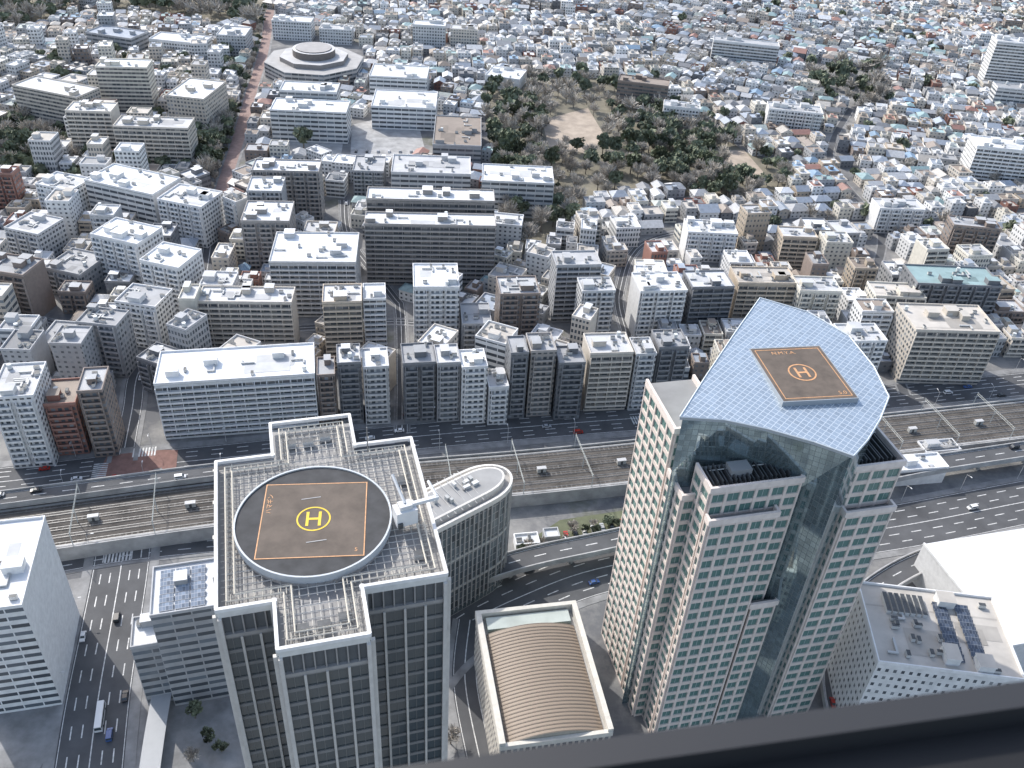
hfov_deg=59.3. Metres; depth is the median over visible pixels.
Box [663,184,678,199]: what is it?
house
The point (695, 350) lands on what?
house
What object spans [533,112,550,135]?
tree
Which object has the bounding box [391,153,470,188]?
apartment building
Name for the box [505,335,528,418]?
apartment building
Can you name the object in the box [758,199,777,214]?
house
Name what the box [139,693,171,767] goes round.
walkway canopy
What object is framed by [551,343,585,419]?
apartment building
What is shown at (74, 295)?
apartment building
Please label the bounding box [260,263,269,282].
house
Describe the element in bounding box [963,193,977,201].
house
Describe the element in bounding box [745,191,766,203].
house
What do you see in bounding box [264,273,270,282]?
house
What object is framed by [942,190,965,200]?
house
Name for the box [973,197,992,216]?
house
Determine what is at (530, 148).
tree
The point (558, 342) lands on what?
apartment building
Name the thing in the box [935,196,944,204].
house
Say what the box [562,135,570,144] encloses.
tree
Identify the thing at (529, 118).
tree
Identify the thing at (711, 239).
apartment building
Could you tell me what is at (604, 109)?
park ground
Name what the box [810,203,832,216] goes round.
house
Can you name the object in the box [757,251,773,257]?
house
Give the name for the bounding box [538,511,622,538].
verge
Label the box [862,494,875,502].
window
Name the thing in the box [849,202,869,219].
house
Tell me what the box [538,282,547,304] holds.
apartment building
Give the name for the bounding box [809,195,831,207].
house
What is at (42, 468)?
car
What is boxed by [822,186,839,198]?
house
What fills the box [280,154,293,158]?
house
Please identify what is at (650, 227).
house
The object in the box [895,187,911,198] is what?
house
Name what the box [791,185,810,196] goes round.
house
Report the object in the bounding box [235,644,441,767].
window
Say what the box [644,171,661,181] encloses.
tree
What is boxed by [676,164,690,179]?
tree
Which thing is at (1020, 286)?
apartment building
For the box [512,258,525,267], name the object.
house
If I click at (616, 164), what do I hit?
tree
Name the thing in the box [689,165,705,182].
tree
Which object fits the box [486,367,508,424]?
apartment building
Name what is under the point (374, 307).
apartment building
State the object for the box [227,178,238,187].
house
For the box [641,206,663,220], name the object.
house
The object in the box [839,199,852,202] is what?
house
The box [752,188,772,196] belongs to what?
house
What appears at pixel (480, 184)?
house
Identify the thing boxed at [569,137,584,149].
tree
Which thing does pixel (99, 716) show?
bus
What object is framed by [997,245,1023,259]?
apartment building
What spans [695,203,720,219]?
house
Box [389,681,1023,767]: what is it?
window sill
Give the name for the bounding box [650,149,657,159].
tree
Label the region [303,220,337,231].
apartment building
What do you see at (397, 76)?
apartment building
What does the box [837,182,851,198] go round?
house
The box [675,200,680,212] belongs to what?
house
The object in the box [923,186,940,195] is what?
house
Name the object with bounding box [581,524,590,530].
tree
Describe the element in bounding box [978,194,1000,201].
house
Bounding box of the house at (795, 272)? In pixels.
[792,269,799,274]
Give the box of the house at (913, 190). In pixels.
[907,187,921,195]
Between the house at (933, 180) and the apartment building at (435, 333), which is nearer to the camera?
the apartment building at (435, 333)
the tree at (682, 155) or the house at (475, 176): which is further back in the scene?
the tree at (682, 155)
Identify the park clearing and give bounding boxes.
[544,108,602,152]
[713,150,771,181]
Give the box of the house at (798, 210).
[785,203,809,218]
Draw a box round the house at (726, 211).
[718,204,732,219]
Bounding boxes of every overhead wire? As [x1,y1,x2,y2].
[2,400,1017,510]
[3,394,1017,502]
[3,406,1017,517]
[49,412,1018,519]
[50,418,1020,526]
[53,424,1023,534]
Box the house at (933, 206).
[923,200,944,217]
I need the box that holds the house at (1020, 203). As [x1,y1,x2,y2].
[1014,193,1023,207]
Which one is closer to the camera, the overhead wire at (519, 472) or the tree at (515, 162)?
the overhead wire at (519, 472)
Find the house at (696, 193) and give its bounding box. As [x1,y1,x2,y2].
[688,189,708,198]
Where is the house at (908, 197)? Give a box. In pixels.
[902,195,920,201]
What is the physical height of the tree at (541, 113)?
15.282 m
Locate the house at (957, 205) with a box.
[943,197,966,215]
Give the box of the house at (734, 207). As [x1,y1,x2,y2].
[728,202,739,219]
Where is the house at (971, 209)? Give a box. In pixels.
[963,201,978,216]
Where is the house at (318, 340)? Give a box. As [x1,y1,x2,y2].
[305,333,325,355]
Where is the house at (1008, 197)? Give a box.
[998,193,1018,203]
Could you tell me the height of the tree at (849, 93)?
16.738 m
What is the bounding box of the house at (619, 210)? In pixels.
[611,206,629,215]
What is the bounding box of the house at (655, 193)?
[649,187,664,201]
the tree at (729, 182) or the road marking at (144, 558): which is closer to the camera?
the road marking at (144, 558)
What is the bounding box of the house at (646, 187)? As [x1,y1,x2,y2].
[635,181,651,197]
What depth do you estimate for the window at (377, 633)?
161.80 m
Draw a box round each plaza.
[0,578,80,767]
[136,689,455,767]
[270,135,342,155]
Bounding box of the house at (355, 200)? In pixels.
[351,196,365,208]
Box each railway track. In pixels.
[0,403,1023,515]
[0,408,1023,519]
[46,414,1023,524]
[49,420,1023,531]
[52,427,1023,538]
[55,433,1023,545]
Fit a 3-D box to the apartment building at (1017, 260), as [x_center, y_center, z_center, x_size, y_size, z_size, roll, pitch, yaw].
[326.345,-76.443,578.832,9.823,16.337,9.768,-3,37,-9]
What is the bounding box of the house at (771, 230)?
[767,225,777,237]
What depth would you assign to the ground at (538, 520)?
422.79 m
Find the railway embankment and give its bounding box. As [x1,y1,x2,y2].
[0,400,1023,542]
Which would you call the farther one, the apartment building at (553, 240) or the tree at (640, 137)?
the tree at (640, 137)
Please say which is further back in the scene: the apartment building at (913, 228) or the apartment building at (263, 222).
the apartment building at (913, 228)
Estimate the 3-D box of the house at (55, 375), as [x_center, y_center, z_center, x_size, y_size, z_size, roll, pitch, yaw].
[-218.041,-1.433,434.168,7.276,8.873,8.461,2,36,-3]
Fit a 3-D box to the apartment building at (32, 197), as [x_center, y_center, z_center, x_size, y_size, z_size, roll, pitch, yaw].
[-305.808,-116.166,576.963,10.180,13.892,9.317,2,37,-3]
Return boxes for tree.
[0,116,10,123]
[0,118,16,129]
[0,137,7,147]
[0,148,16,157]
[1,125,13,135]
[1,130,17,143]
[2,139,24,151]
[10,104,31,119]
[15,127,31,143]
[17,119,35,130]
[31,117,53,131]
[43,118,55,127]
[183,746,199,763]
[184,699,202,718]
[194,148,211,159]
[195,144,214,152]
[195,155,215,171]
[196,129,208,137]
[197,135,208,144]
[200,152,217,169]
[200,726,215,742]
[202,122,222,130]
[203,132,217,146]
[208,141,219,149]
[210,149,223,160]
[211,131,225,143]
[211,170,219,181]
[211,738,229,751]
[214,158,221,172]
[215,108,234,120]
[219,146,228,153]
[221,127,230,135]
[224,107,234,115]
[224,138,231,146]
[225,126,234,138]
[241,72,251,82]
[246,60,252,70]
[248,56,255,64]
[255,26,262,33]
[292,126,313,148]
[448,723,460,743]
[485,117,503,131]
[487,128,500,141]
[490,152,502,163]
[491,138,501,146]
[491,146,501,157]
[494,138,510,158]
[496,112,510,124]
[497,147,513,157]
[497,193,512,210]
[497,200,520,213]
[498,127,517,141]
[500,145,513,155]
[501,116,519,129]
[501,154,516,163]
[507,103,520,119]
[508,138,525,152]
[509,160,525,164]
[509,195,530,213]
[512,129,521,140]
[514,110,531,122]
[517,156,528,164]
[518,122,529,138]
[521,101,534,110]
[521,111,538,121]
[521,124,537,143]
[521,221,539,249]
[522,154,536,163]
[523,96,535,105]
[523,117,533,123]
[523,141,539,154]
[524,539,533,546]
[525,132,541,142]
[529,115,544,137]
[529,158,543,165]
[531,204,553,231]
[533,110,546,116]
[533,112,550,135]
[533,142,548,150]
[534,103,545,111]
[534,141,546,154]
[535,153,545,162]
[536,137,548,154]
[539,536,547,542]
[543,146,559,165]
[544,162,562,177]
[546,204,564,226]
[552,139,569,148]
[552,192,563,205]
[553,186,564,193]
[556,170,565,181]
[557,148,569,163]
[559,195,577,208]
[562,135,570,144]
[562,153,577,171]
[562,185,586,199]
[563,158,578,172]
[564,202,579,220]
[567,148,577,156]
[567,519,578,533]
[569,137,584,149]
[570,171,583,189]
[579,158,592,173]
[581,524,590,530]
[583,143,598,149]
[583,148,599,168]
[589,173,606,190]
[589,519,597,524]
[590,524,600,531]
[596,132,611,153]
[597,161,608,167]
[597,178,612,190]
[599,164,615,180]
[600,120,615,134]
[600,151,610,161]
[600,164,613,179]
[602,515,615,526]
[607,136,624,150]
[608,170,623,189]
[609,151,624,169]
[610,130,620,136]
[611,160,625,170]
[614,518,620,526]
[615,117,627,133]
[620,129,636,142]
[622,126,634,131]
[623,140,640,152]
[625,152,641,173]
[633,162,647,179]
[634,128,647,142]
[636,141,648,153]
[637,121,645,128]
[641,153,652,166]
[642,123,657,130]
[643,130,660,152]
[643,161,660,181]
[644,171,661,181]
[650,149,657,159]
[652,145,668,157]
[653,116,665,128]
[653,138,669,146]
[653,159,668,175]
[658,132,669,149]
[665,156,680,166]
[667,138,682,149]
[668,170,680,181]
[669,147,681,156]
[669,158,683,181]
[671,150,687,162]
[673,139,688,151]
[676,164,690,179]
[679,172,695,191]
[685,144,698,154]
[685,154,696,165]
[687,133,697,145]
[689,126,708,139]
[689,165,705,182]
[691,139,703,146]
[692,146,708,157]
[692,158,701,169]
[697,150,712,160]
[697,175,708,188]
[699,160,720,169]
[699,166,718,188]
[702,138,715,149]
[704,159,721,180]
[705,157,718,166]
[706,135,716,141]
[706,179,723,192]
[712,155,723,164]
[715,132,723,144]
[715,144,731,162]
[715,173,728,192]
[718,159,734,172]
[719,164,735,173]
[721,174,739,196]
[724,168,739,176]
[733,125,743,143]
[734,163,756,184]
[738,175,744,183]
[744,176,758,187]
[751,135,767,156]
[752,177,765,187]
[753,172,766,180]
[761,157,773,168]
[773,157,789,167]
[773,171,786,186]
[776,159,794,179]
[824,86,833,95]
[844,87,854,98]
[862,90,878,102]
[864,85,876,94]
[873,81,891,102]
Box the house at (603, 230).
[601,223,605,236]
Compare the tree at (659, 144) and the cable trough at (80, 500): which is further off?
the tree at (659, 144)
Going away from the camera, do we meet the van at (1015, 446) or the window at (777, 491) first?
the window at (777, 491)
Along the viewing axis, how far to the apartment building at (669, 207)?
617.31 m
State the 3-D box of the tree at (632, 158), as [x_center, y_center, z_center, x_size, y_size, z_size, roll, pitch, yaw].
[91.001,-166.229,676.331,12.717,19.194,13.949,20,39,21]
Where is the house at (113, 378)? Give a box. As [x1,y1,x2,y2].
[110,370,116,388]
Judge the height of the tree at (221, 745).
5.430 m
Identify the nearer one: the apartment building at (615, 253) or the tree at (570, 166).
the apartment building at (615, 253)
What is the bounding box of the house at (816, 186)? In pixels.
[806,179,823,196]
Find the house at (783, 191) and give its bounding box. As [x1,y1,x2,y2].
[774,187,794,199]
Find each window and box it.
[226,637,242,649]
[229,652,244,663]
[232,666,247,677]
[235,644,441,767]
[244,634,260,646]
[246,648,263,660]
[249,662,265,674]
[262,632,274,643]
[265,646,275,657]
[267,661,274,671]
[286,676,304,689]
[288,690,306,702]
[290,704,308,716]
[307,672,326,685]
[309,686,328,699]
[310,700,329,712]
[329,668,348,681]
[330,682,349,695]
[332,696,350,708]
[351,664,368,677]
[352,678,369,691]
[353,692,369,704]
[369,613,382,625]
[371,627,383,638]
[376,641,384,652]
[386,610,403,622]
[386,624,403,636]
[387,638,404,650]
[406,606,423,619]
[407,621,423,633]
[407,634,423,646]
[427,603,442,615]
[427,617,442,629]
[427,631,442,642]
[602,436,889,730]
[650,399,654,410]
[653,419,657,430]
[654,454,658,464]
[655,408,660,418]
[656,441,660,451]
[659,430,663,441]
[661,418,665,428]
[662,451,666,464]
[664,439,668,451]
[667,427,671,440]
[691,485,697,498]
[694,473,700,486]
[698,497,704,510]
[701,485,707,498]
[708,506,720,514]
[711,494,724,502]
[723,504,735,512]
[727,492,739,500]
[738,503,750,510]
[742,490,754,498]
[753,501,765,508]
[757,489,768,496]
[768,499,779,506]
[771,487,783,494]
[782,497,794,504]
[786,485,798,493]
[847,496,860,504]
[852,484,865,492]
[857,472,869,480]
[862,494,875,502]
[867,482,879,490]
[871,470,884,478]
[877,492,889,500]
[881,480,894,488]
[886,468,899,476]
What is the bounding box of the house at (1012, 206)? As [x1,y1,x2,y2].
[1000,201,1018,212]
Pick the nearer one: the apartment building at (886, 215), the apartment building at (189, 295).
the apartment building at (189, 295)
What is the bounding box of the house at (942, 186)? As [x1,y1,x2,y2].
[936,182,956,198]
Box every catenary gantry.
[69,483,79,545]
[151,473,157,533]
[445,444,450,476]
[511,441,524,493]
[574,434,593,486]
[882,416,903,450]
[920,398,959,445]
[972,392,1014,439]
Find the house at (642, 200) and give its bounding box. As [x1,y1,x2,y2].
[632,195,648,205]
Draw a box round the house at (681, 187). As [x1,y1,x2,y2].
[664,182,685,196]
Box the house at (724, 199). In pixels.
[719,195,732,205]
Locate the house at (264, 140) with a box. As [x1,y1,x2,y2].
[255,136,271,143]
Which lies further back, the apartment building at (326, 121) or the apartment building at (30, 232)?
the apartment building at (326, 121)
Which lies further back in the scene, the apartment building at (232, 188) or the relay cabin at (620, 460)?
the apartment building at (232, 188)
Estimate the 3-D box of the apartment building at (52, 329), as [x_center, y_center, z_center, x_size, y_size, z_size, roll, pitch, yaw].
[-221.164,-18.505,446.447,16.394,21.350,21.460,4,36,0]
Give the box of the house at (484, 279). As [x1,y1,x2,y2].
[479,275,487,292]
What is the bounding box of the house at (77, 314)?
[70,310,84,320]
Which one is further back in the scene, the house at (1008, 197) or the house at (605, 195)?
the house at (1008, 197)
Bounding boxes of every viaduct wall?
[56,437,1023,560]
[163,398,1023,487]
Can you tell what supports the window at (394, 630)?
in the office tower at (332, 599)
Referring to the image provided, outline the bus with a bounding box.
[93,700,105,732]
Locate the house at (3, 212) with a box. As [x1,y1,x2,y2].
[0,208,7,215]
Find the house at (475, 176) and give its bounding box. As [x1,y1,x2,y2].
[470,171,481,186]
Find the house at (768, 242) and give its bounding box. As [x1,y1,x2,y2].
[762,233,773,250]
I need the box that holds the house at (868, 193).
[862,185,879,201]
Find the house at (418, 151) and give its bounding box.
[412,147,429,154]
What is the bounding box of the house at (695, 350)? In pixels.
[688,347,703,361]
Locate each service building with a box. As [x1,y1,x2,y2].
[513,531,539,548]
[542,527,559,541]
[895,452,948,485]
[917,438,961,452]
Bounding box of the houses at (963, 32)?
[0,0,1023,223]
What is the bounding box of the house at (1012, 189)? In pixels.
[1004,186,1022,193]
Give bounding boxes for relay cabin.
[87,513,98,521]
[185,500,195,507]
[536,466,546,472]
[616,457,626,464]
[907,426,917,432]
[973,419,983,425]
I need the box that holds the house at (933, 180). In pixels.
[925,176,943,186]
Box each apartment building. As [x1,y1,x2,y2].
[0,165,25,209]
[0,216,8,229]
[0,238,9,252]
[0,251,56,316]
[0,283,21,324]
[0,312,43,342]
[0,326,55,375]
[0,361,58,468]
[4,211,68,257]
[5,200,32,215]
[6,210,25,224]
[11,75,100,132]
[13,164,33,176]
[22,177,34,188]
[22,190,41,209]
[28,131,63,174]
[29,173,44,189]
[31,209,47,214]
[33,250,54,259]
[35,171,91,210]
[40,316,48,330]
[43,377,91,455]
[44,187,83,239]
[45,247,105,294]
[45,320,76,370]
[49,325,101,377]
[57,280,94,313]
[59,154,77,173]
[63,238,91,251]
[65,100,119,156]
[75,303,138,377]
[76,366,125,456]
[78,211,92,233]
[79,154,111,176]
[84,163,180,224]
[85,25,148,53]
[86,133,113,162]
[89,202,123,230]
[90,217,163,283]
[95,57,158,111]
[98,299,115,308]
[104,270,136,293]
[109,286,127,301]
[113,114,198,163]
[114,142,149,169]
[114,283,176,347]
[122,212,137,221]
[136,342,180,393]
[139,241,204,312]
[149,31,212,60]
[153,221,180,244]
[153,342,319,439]
[156,183,225,247]
[157,167,179,176]
[165,77,229,124]
[166,308,212,349]
[178,281,201,311]
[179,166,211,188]
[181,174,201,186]
[198,283,299,347]
[199,270,239,288]
[211,243,237,270]
[216,23,252,57]
[217,223,239,242]
[220,267,239,275]
[220,334,260,346]
[222,190,247,227]
[223,187,243,192]
[223,190,233,194]
[229,228,245,258]
[234,175,251,192]
[239,276,253,285]
[240,200,296,270]
[240,271,262,285]
[246,176,287,200]
[251,158,325,220]
[268,228,361,316]
[269,96,351,143]
[271,14,315,41]
[279,80,340,99]
[296,210,313,229]
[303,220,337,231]
[314,346,321,368]
[315,315,324,335]
[317,354,338,425]
[319,22,353,44]
[322,283,364,369]
[323,175,325,195]
[325,171,348,197]
[336,343,363,423]
[350,207,366,228]
[352,154,386,195]
[355,199,366,208]
[360,341,396,392]
[362,222,364,238]
[362,347,390,424]
[363,283,386,345]
[364,209,495,285]
[366,185,494,213]
[369,62,428,95]
[371,89,437,130]
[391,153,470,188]
[400,341,435,422]
[413,18,445,48]
[413,263,459,342]
[417,323,458,346]
[433,115,480,163]
[434,343,460,421]
[450,23,477,49]
[458,272,462,291]
[459,291,478,317]
[459,303,491,348]
[459,348,487,424]
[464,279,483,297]
[475,292,494,320]
[475,320,517,368]
[482,163,553,218]
[484,64,526,88]
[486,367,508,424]
[487,262,526,293]
[494,212,523,248]
[494,246,512,266]
[494,275,540,335]
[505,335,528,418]
[506,241,522,263]
[524,239,540,260]
[524,332,556,416]
[525,243,554,284]
[531,323,562,339]
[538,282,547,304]
[538,304,548,323]
[541,270,549,285]
[546,232,561,249]
[547,250,601,321]
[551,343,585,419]
[553,337,568,345]
[556,218,574,247]
[569,302,597,347]
[573,208,602,246]
[573,277,615,332]
[577,243,597,253]
[579,217,596,244]
[581,331,633,410]
[600,235,617,252]
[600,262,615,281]
[601,242,627,266]
[608,215,640,246]
[615,73,669,107]
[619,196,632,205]
[625,271,687,336]
[626,337,656,409]
[633,259,667,271]
[634,265,663,271]
[642,240,667,265]
[650,329,689,382]
[657,318,677,328]
[660,198,678,222]
[661,240,678,258]
[662,99,700,127]
[673,223,682,242]
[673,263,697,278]
[678,324,701,348]
[679,216,737,262]
[681,269,734,324]
[683,358,689,379]
[684,249,702,266]
[685,336,690,360]
[688,353,709,381]
[698,265,710,269]
[698,318,722,352]
[708,339,729,370]
[710,35,779,68]
[720,249,753,274]
[720,318,743,338]
[728,266,797,318]
[735,203,771,252]
[736,233,757,257]
[753,262,767,266]
[754,253,774,266]
[763,101,823,130]
[769,261,792,271]
[771,224,818,268]
[791,275,841,321]
[798,217,832,235]
[799,251,828,275]
[806,310,832,324]
[815,231,853,271]
[826,219,860,247]
[826,272,843,286]
[830,266,843,276]
[833,321,887,369]
[834,287,866,320]
[837,310,849,322]
[841,257,878,290]
[846,298,893,336]
[849,247,869,256]
[864,198,925,233]
[864,281,926,315]
[875,261,902,281]
[885,302,1000,384]
[895,232,921,259]
[898,263,1002,313]
[903,224,925,234]
[907,238,949,264]
[919,226,940,237]
[920,232,943,242]
[937,223,944,231]
[939,215,1001,254]
[945,257,955,265]
[952,244,992,267]
[954,258,978,266]
[959,134,1023,181]
[977,34,1023,83]
[986,313,1003,330]
[987,81,1023,104]
[987,258,1002,271]
[991,270,1011,283]
[991,326,1006,356]
[992,233,1017,259]
[992,299,1023,323]
[994,275,1014,298]
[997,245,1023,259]
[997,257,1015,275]
[999,317,1017,330]
[1000,325,1023,357]
[1004,229,1010,236]
[1009,222,1023,246]
[1009,251,1023,273]
[1012,293,1023,307]
[1017,283,1023,292]
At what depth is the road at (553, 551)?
362.27 m
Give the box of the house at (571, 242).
[566,235,577,249]
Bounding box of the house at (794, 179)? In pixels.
[785,174,802,187]
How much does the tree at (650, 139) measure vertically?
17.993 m
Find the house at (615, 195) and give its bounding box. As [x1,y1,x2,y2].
[609,190,627,203]
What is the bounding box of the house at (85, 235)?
[78,233,90,238]
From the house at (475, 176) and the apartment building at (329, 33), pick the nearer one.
the house at (475, 176)
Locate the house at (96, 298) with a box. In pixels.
[90,294,110,302]
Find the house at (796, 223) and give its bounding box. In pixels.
[792,219,799,225]
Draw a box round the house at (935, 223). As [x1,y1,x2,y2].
[932,221,944,227]
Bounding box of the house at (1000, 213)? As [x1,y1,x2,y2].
[993,207,1013,221]
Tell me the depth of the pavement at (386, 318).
497.37 m
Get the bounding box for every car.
[30,487,41,492]
[39,466,49,470]
[71,476,82,480]
[79,631,86,641]
[121,690,128,702]
[365,435,374,439]
[394,428,403,432]
[542,424,551,427]
[588,579,599,584]
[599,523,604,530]
[829,697,835,706]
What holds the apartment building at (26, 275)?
on the ground at (538, 520)
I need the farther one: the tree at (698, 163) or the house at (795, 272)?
the tree at (698, 163)
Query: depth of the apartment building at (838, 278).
541.51 m
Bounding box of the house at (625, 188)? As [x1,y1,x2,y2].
[617,186,630,192]
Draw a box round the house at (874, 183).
[862,181,883,191]
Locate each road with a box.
[0,373,1023,489]
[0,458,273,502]
[47,318,139,353]
[54,562,149,767]
[61,539,213,570]
[121,240,218,447]
[215,10,273,190]
[299,319,459,333]
[340,200,406,431]
[450,480,1023,632]
[452,619,488,756]
[497,443,1023,574]
[614,221,945,338]
[824,552,919,706]
[827,109,909,394]
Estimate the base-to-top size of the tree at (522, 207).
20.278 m
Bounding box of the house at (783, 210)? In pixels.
[775,201,789,218]
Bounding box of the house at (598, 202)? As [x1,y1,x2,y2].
[582,196,605,209]
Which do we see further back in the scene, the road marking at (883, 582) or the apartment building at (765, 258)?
the apartment building at (765, 258)
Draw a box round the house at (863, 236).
[856,230,867,247]
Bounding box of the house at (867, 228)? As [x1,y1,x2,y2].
[851,222,873,239]
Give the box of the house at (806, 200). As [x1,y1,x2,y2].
[794,197,812,206]
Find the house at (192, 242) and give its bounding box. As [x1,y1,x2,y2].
[180,237,199,247]
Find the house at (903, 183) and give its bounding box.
[897,180,910,187]
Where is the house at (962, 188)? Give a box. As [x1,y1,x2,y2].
[955,185,969,192]
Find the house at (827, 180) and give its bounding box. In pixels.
[812,175,835,186]
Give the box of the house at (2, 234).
[0,230,9,249]
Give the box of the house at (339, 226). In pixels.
[325,220,341,231]
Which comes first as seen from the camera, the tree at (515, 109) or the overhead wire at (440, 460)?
the overhead wire at (440, 460)
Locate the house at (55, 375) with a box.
[51,371,59,378]
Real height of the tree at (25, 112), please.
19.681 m
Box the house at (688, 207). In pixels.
[679,200,697,220]
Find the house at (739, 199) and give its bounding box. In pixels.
[731,195,745,204]
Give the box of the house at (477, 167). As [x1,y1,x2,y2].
[472,163,481,172]
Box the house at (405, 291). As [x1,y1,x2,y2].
[398,283,412,302]
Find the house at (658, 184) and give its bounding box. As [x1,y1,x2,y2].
[650,180,663,191]
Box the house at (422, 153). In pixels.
[420,152,437,154]
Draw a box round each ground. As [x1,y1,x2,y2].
[0,0,1023,767]
[2,0,266,57]
[485,76,786,253]
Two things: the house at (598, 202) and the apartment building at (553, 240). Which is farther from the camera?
the house at (598, 202)
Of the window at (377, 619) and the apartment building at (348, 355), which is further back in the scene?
the apartment building at (348, 355)
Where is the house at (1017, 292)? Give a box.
[1014,287,1021,295]
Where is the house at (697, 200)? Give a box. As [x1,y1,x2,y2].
[683,198,705,203]
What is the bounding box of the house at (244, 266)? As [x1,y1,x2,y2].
[238,262,250,274]
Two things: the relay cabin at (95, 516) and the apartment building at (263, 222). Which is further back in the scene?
the apartment building at (263, 222)
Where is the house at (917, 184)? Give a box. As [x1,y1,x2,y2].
[907,182,923,190]
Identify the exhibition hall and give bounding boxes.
[913,528,1023,671]
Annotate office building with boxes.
[0,515,79,713]
[130,613,172,704]
[149,558,228,705]
[827,581,1023,706]
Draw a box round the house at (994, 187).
[982,180,1005,193]
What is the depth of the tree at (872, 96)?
829.37 m
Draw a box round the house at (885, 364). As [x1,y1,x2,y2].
[877,350,892,372]
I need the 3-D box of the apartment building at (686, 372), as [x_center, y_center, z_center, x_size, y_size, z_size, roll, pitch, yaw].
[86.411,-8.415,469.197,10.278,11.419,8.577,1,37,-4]
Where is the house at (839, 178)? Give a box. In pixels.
[832,174,847,185]
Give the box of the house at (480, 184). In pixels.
[478,176,481,188]
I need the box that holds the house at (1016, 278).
[1008,273,1023,287]
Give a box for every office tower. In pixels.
[212,413,450,767]
[601,297,907,731]
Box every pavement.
[0,368,1023,467]
[42,468,161,767]
[65,552,213,573]
[97,450,177,476]
[106,242,218,462]
[213,10,275,189]
[299,317,459,335]
[338,200,410,431]
[449,618,464,757]
[452,475,1023,687]
[613,217,993,330]
[826,110,911,394]
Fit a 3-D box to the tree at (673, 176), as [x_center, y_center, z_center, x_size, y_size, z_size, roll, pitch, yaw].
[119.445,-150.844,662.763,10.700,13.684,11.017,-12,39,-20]
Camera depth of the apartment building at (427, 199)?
531.29 m
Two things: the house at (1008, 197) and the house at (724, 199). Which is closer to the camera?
the house at (724, 199)
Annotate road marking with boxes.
[0,373,1021,486]
[3,459,271,498]
[55,548,149,767]
[63,540,213,570]
[91,416,638,562]
[122,241,217,447]
[299,319,459,334]
[340,200,407,431]
[453,619,484,755]
[456,481,1023,619]
[507,444,1022,562]
[615,222,791,336]
[824,553,918,707]
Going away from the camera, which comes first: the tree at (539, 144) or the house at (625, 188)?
the house at (625, 188)
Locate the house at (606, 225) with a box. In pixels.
[604,221,608,234]
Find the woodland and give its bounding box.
[0,0,1023,232]
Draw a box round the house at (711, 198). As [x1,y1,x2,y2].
[703,193,719,203]
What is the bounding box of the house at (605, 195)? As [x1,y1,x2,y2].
[593,191,609,200]
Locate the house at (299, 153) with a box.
[291,147,306,159]
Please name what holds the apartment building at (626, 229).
on the ground at (538, 520)
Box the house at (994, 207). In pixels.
[988,200,1002,216]
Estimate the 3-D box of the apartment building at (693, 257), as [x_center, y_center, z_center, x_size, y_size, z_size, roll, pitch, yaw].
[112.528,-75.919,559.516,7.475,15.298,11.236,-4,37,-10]
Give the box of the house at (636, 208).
[626,202,642,220]
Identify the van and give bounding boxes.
[105,727,112,741]
[113,611,119,622]
[174,473,185,479]
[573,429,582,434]
[943,389,952,394]
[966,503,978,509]
[1009,443,1019,449]
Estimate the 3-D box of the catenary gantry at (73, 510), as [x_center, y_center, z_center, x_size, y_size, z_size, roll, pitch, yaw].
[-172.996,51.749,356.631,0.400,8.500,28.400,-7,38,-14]
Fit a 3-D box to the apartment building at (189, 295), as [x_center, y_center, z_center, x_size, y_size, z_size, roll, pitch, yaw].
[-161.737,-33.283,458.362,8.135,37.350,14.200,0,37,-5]
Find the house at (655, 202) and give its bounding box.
[651,200,666,207]
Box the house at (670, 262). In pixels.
[666,258,681,266]
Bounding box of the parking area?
[351,120,423,158]
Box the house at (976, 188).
[965,182,987,195]
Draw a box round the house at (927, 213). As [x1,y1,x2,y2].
[918,201,930,218]
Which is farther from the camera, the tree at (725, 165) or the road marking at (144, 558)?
the tree at (725, 165)
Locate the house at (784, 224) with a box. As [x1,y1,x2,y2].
[779,223,791,225]
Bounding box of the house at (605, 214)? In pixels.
[598,209,613,224]
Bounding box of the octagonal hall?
[264,42,363,84]
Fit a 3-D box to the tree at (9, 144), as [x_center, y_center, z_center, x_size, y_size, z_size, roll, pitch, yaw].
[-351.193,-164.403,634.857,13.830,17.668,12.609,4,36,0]
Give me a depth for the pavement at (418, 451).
421.60 m
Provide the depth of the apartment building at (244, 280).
502.19 m
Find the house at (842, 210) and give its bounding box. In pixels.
[832,202,852,219]
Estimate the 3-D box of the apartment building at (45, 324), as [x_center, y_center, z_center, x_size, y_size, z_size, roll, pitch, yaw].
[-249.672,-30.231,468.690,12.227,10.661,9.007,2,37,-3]
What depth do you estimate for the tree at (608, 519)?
378.62 m
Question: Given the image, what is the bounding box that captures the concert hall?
[474,600,613,753]
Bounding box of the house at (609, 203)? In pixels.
[605,199,618,208]
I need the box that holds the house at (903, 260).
[892,258,907,263]
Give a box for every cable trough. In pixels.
[0,401,1023,511]
[56,436,1023,547]
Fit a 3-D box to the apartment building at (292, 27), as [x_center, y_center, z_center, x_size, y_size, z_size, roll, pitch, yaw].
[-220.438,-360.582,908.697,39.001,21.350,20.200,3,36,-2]
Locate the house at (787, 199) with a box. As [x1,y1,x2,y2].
[778,195,796,203]
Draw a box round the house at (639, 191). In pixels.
[627,188,646,199]
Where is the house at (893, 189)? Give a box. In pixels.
[876,184,897,197]
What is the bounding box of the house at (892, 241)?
[885,231,900,249]
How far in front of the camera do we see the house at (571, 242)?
567.45 m
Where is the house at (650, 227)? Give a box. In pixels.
[638,220,663,234]
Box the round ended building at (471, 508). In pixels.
[426,464,512,615]
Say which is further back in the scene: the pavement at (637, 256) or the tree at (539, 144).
the tree at (539, 144)
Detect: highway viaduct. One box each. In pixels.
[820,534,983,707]

